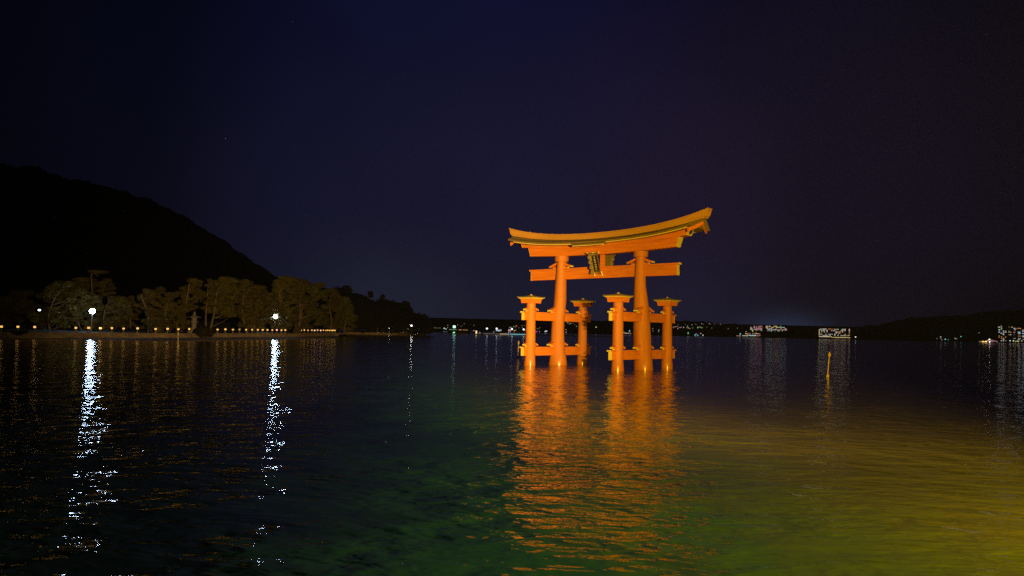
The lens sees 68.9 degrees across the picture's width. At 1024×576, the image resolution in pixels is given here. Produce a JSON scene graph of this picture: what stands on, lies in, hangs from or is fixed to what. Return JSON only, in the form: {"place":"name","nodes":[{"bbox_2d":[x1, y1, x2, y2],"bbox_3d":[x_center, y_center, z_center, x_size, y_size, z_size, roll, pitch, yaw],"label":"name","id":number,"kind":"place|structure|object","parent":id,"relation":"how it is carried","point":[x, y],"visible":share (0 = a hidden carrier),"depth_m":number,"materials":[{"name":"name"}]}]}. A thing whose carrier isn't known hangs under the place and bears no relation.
{"place":"outdoors","nodes":[
{"label":"outdoors","id":0,"kind":"place"},
{"bbox_2d":[0,315,338,333],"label":"ground","id":1,"kind":"structure","parent":0,"point":[229,325],"depth_m":221.62,"materials":[{"name":"soil"}]},
{"bbox_2d":[2,330,29,335],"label":"bush","id":2,"kind":"object","parent":1,"relation":"on","point":[19,332],"visible":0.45,"depth_m":147.56,"materials":[{"name":"green plant"}]},
{"bbox_2d":[6,289,47,324],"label":"pine tree","id":3,"kind":"object","parent":1,"relation":"on","point":[22,299],"visible":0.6,"depth_m":204.91,"materials":[{"name":"green plant"}]},
{"bbox_2d":[26,286,59,324],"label":"pine tree","id":4,"kind":"object","parent":1,"relation":"on","point":[41,289],"visible":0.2,"depth_m":207.73,"materials":[{"name":"green plant"}]},
{"bbox_2d":[26,280,89,329],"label":"pine tree","id":5,"kind":"object","parent":1,"relation":"on","point":[65,297],"visible":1,"depth_m":177.35,"materials":[{"name":"green plant"}]},
{"bbox_2d":[72,277,98,327],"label":"pine tree","id":6,"kind":"object","parent":1,"relation":"on","point":[84,282],"visible":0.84,"depth_m":199.08,"materials":[{"name":"green plant"}]},
{"bbox_2d":[68,292,105,329],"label":"pine tree","id":7,"kind":"object","parent":1,"relation":"on","point":[91,298],"visible":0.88,"depth_m":181.60,"materials":[{"name":"green plant"}]},
{"bbox_2d":[89,309,94,331],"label":"street lamp","id":8,"kind":"object","parent":1,"relation":"on","point":[91,310],"visible":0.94,"depth_m":172.56,"materials":[{"name":"grey metal"}]},
{"bbox_2d":[87,270,108,328],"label":"pine tree","id":9,"kind":"object","parent":1,"relation":"on","point":[92,272],"visible":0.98,"depth_m":195.09,"materials":[{"name":"green plant"}]},
{"bbox_2d":[94,278,116,321],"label":"pine tree","id":10,"kind":"object","parent":1,"relation":"on","point":[102,284],"visible":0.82,"depth_m":203.78,"materials":[{"name":"green plant"}]},
{"bbox_2d":[92,295,134,330],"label":"pine tree","id":11,"kind":"object","parent":1,"relation":"on","point":[117,306],"visible":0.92,"depth_m":185.85,"materials":[{"name":"green plant"}]},
{"bbox_2d":[118,299,142,327],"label":"pine tree","id":12,"kind":"object","parent":1,"relation":"on","point":[139,316],"visible":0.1,"depth_m":213.42,"materials":[{"name":"green plant"}]},
{"bbox_2d":[124,295,143,329],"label":"pine tree","id":13,"kind":"object","parent":1,"relation":"on","point":[133,300],"visible":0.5,"depth_m":196.21,"materials":[{"name":"green plant"}]},
{"bbox_2d":[132,288,165,332],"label":"pine tree","id":14,"kind":"object","parent":1,"relation":"on","point":[149,296],"visible":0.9,"depth_m":186.46,"materials":[{"name":"green plant"}]},
{"bbox_2d":[145,319,172,332],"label":"bush","id":15,"kind":"object","parent":1,"relation":"on","point":[157,324],"visible":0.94,"depth_m":180.85,"materials":[{"name":"green plant"}]},
{"bbox_2d":[153,286,165,308],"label":"pine tree","id":16,"kind":"object","parent":1,"relation":"on","point":[161,290],"visible":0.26,"depth_m":204.94,"materials":[{"name":"green plant"}]},
{"bbox_2d":[158,292,182,330],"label":"pine tree","id":17,"kind":"object","parent":1,"relation":"on","point":[168,305],"visible":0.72,"depth_m":192.13,"materials":[{"name":"green plant"}]},
{"bbox_2d":[169,305,190,331],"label":"pine tree","id":18,"kind":"object","parent":1,"relation":"on","point":[182,320],"visible":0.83,"depth_m":195.86,"materials":[{"name":"green plant"}]},
{"bbox_2d":[175,278,205,331],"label":"pine tree","id":19,"kind":"object","parent":1,"relation":"on","point":[192,288],"visible":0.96,"depth_m":203.07,"materials":[{"name":"green plant"}]},
{"bbox_2d":[186,311,200,332],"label":"stone lantern","id":20,"kind":"object","parent":1,"relation":"on","point":[194,317],"visible":0.86,"depth_m":195.23,"materials":[{"name":"stone"}]},
{"bbox_2d":[195,326,213,337],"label":"bush","id":21,"kind":"object","parent":1,"relation":"on","point":[202,331],"visible":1,"depth_m":184.96,"materials":[{"name":"green plant"}]},
{"bbox_2d":[200,279,217,325],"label":"pine tree","id":22,"kind":"object","parent":1,"relation":"on","point":[212,286],"visible":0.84,"depth_m":210.07,"materials":[{"name":"green plant"}]},
{"bbox_2d":[200,276,238,329],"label":"pine tree","id":23,"kind":"object","parent":1,"relation":"on","point":[226,286],"visible":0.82,"depth_m":218.02,"materials":[{"name":"green plant"}]},
{"bbox_2d":[231,279,266,332],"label":"pine tree","id":24,"kind":"object","parent":1,"relation":"on","point":[247,314],"visible":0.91,"depth_m":227.97,"materials":[{"name":"green plant"}]},
{"bbox_2d":[242,284,275,331],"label":"pine tree","id":25,"kind":"object","parent":1,"relation":"on","point":[264,296],"visible":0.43,"depth_m":233.58,"materials":[{"name":"green plant"}]},
{"bbox_2d":[266,300,293,330],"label":"pine tree","id":26,"kind":"object","parent":1,"relation":"on","point":[276,305],"visible":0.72,"depth_m":238.50,"materials":[{"name":"green plant"}]},
{"bbox_2d":[268,276,300,332],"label":"pine tree","id":27,"kind":"object","parent":1,"relation":"on","point":[284,283],"visible":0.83,"depth_m":244.65,"materials":[{"name":"green plant"}]},
{"bbox_2d":[293,322,301,332],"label":"bush","id":28,"kind":"object","parent":1,"relation":"on","point":[297,328],"visible":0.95,"depth_m":241.75,"materials":[{"name":"green plant"}]},
{"bbox_2d":[287,278,317,329],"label":"pine tree","id":29,"kind":"object","parent":1,"relation":"on","point":[306,300],"visible":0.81,"depth_m":260.78,"materials":[{"name":"green plant"}]},
{"bbox_2d":[293,282,329,330],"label":"pine tree","id":30,"kind":"object","parent":1,"relation":"on","point":[317,293],"visible":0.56,"depth_m":281.06,"materials":[{"name":"green plant"}]},
{"bbox_2d":[319,288,345,332],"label":"pine tree","id":31,"kind":"object","parent":1,"relation":"on","point":[333,302],"visible":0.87,"depth_m":295.89,"materials":[{"name":"green plant"}]},
{"bbox_2d":[332,296,358,333],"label":"pine tree","id":32,"kind":"object","parent":1,"relation":"on","point":[345,304],"visible":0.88,"depth_m":301.84,"materials":[{"name":"green plant"}]},
{"bbox_2d":[0,336,338,341],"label":"beach","id":33,"kind":"structure","parent":0,"point":[226,338],"depth_m":170.94,"materials":[{"name":"sand"}]},
{"bbox_2d":[0,332,338,337],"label":"seawall","id":34,"kind":"object","parent":33,"relation":"on","point":[95,335],"visible":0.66,"depth_m":169.65,"materials":[{"name":"stone"}]},
{"bbox_2d":[0,163,379,330],"bbox_3d":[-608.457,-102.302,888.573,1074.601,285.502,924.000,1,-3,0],"label":"hills","id":35,"kind":"structure","parent":0,"point":[54,227],"depth_m":777.00,"materials":[{"name":"plant"}]},
{"bbox_2d":[293,287,429,328],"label":"wooded slope","id":36,"kind":"structure","parent":0,"point":[379,314],"depth_m":400.32,"materials":[{"name":"green plant"}]},
{"bbox_2d":[342,285,351,330],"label":"tree","id":37,"kind":"object","parent":36,"relation":"on","point":[347,287],"visible":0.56,"depth_m":417.31,"materials":[{"name":"green plant"}]},
{"bbox_2d":[291,286,434,334],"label":"wood","id":38,"kind":"object","parent":36,"relation":"on","point":[429,331],"visible":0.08,"depth_m":396.35,"materials":[{"name":"green plant"}]},
{"bbox_2d":[379,294,384,331],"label":"tree","id":39,"kind":"object","parent":36,"relation":"on","point":[382,296],"visible":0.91,"depth_m":417.78,"materials":[{"name":"green plant"}]},
{"bbox_2d":[433,326,442,331],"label":"warehouse","id":40,"kind":"structure","parent":0,"point":[438,328],"depth_m":898.50,"materials":[{"name":"beige"}]},
{"bbox_2d":[458,328,470,333],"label":"quay shed","id":41,"kind":"structure","parent":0,"point":[464,330],"depth_m":698.76,"materials":[{"name":"brown"}]},
{"bbox_2d":[0,329,1023,575],"bbox_3d":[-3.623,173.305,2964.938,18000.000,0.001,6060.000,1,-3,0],"label":"water","id":42,"kind":"structure","parent":0,"point":[444,453],"depth_m":20.81,"materials":[{"name":"black liquid"}]},
{"bbox_2d":[339,331,428,335],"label":"quay wall","id":43,"kind":"structure","parent":42,"relation":"in","point":[385,333],"depth_m":394.17,"materials":[{"name":"stone"}]},
{"bbox_2d":[367,291,373,331],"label":"tree","id":44,"kind":"object","parent":43,"relation":"on","point":[370,294],"visible":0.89,"depth_m":417.57,"materials":[{"name":"green plant"}]},
{"bbox_2d":[448,327,457,332],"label":"quay kiosk","id":45,"kind":"object","parent":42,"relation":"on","point":[452,330],"visible":0.83,"depth_m":688.77,"materials":[{"name":"green"}]},
{"bbox_2d":[494,329,502,333],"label":"ferry terminal","id":46,"kind":"object","parent":42,"relation":"on","point":[498,331],"visible":0.93,"depth_m":638.90,"materials":[{"name":"grey"}]},
{"bbox_2d":[483,333,611,336],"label":"pier","id":47,"kind":"structure","parent":42,"relation":"in","point":[544,335],"depth_m":580.07,"materials":[{"name":"concrete"}]},
{"bbox_2d":[508,208,711,370],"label":"torii gate","id":48,"kind":"structure","parent":42,"relation":"in","point":[639,243],"depth_m":76.55,"materials":[{"name":"paint"}]},
{"bbox_2d":[826,352,830,376],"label":"marker pole","id":49,"kind":"object","parent":42,"relation":"in","point":[829,356],"visible":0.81,"depth_m":67.24,"materials":[{"name":"yellow"}]},
{"bbox_2d":[976,339,997,342],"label":"ferry","id":50,"kind":"object","parent":42,"relation":"on","point":[989,341],"visible":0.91,"depth_m":1374.84,"materials":[{"name":"grey paint"}]},
{"bbox_2d":[0,0,1023,326],"label":"sky","id":51,"kind":"structure","parent":0,"point":[860,163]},
{"bbox_2d":[355,318,1023,342],"bbox_3d":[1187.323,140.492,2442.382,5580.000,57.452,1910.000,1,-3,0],"label":"mainland","id":52,"kind":"structure","parent":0,"point":[808,332],"depth_m":2010.80,"materials":[{"name":"black"}]},
{"bbox_2d":[565,322,570,329],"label":"apartment block","id":53,"kind":"structure","parent":52,"relation":"on","point":[567,325],"depth_m":1718.02,"materials":[{"name":"beige"}]},
{"bbox_2d":[572,322,575,329],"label":"tower block","id":54,"kind":"structure","parent":52,"relation":"on","point":[573,325],"depth_m":1698.00,"materials":[{"name":"concrete"}]},
{"bbox_2d":[741,332,760,335],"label":"waterfront complex","id":55,"kind":"structure","parent":52,"relation":"on","point":[751,334],"depth_m":1527.65,"materials":[{"name":"beige"}]},
{"bbox_2d":[748,325,762,333],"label":"hillside hotel","id":56,"kind":"structure","parent":52,"relation":"on","point":[756,328],"depth_m":1748.12,"materials":[{"name":"red"}]},
{"bbox_2d":[763,325,786,333],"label":"hillside hotel","id":57,"kind":"structure","parent":52,"relation":"on","point":[774,329],"depth_m":1748.03,"materials":[{"name":"beige"}]},
{"bbox_2d":[815,327,849,337],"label":"waterfront hotel","id":58,"kind":"structure","parent":52,"relation":"on","point":[830,332],"depth_m":1558.05,"materials":[{"name":"beige"}]},
{"bbox_2d":[994,325,1001,340],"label":"apartment tower","id":59,"kind":"structure","parent":52,"relation":"on","point":[997,332],"depth_m":1539.53,"materials":[{"name":"grey"}]},
{"bbox_2d":[1002,330,1006,340],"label":"apartment tower","id":60,"kind":"structure","parent":52,"relation":"on","point":[1004,337],"depth_m":1538.25,"materials":[{"name":"beige"}]},
{"bbox_2d":[1003,326,1012,340],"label":"apartment tower","id":61,"kind":"structure","parent":52,"relation":"on","point":[1009,332],"depth_m":1538.85,"materials":[{"name":"beige"}]},
{"bbox_2d":[1013,327,1020,341],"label":"apartment tower","id":62,"kind":"structure","parent":52,"relation":"on","point":[1016,333],"depth_m":1538.39,"materials":[{"name":"grey"}]},
{"bbox_2d":[1021,328,1023,341],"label":"apartment tower","id":63,"kind":"structure","parent":52,"relation":"on","point":[1022,334],"depth_m":1538.65,"materials":[{"name":"beige"}]},
{"bbox_2d":[591,309,1023,329],"bbox_3d":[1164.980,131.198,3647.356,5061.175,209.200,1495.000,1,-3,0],"label":"mountains","id":64,"kind":"structure","parent":0,"point":[988,320],"depth_m":3559.95,"materials":[{"name":"black"}]}
]}

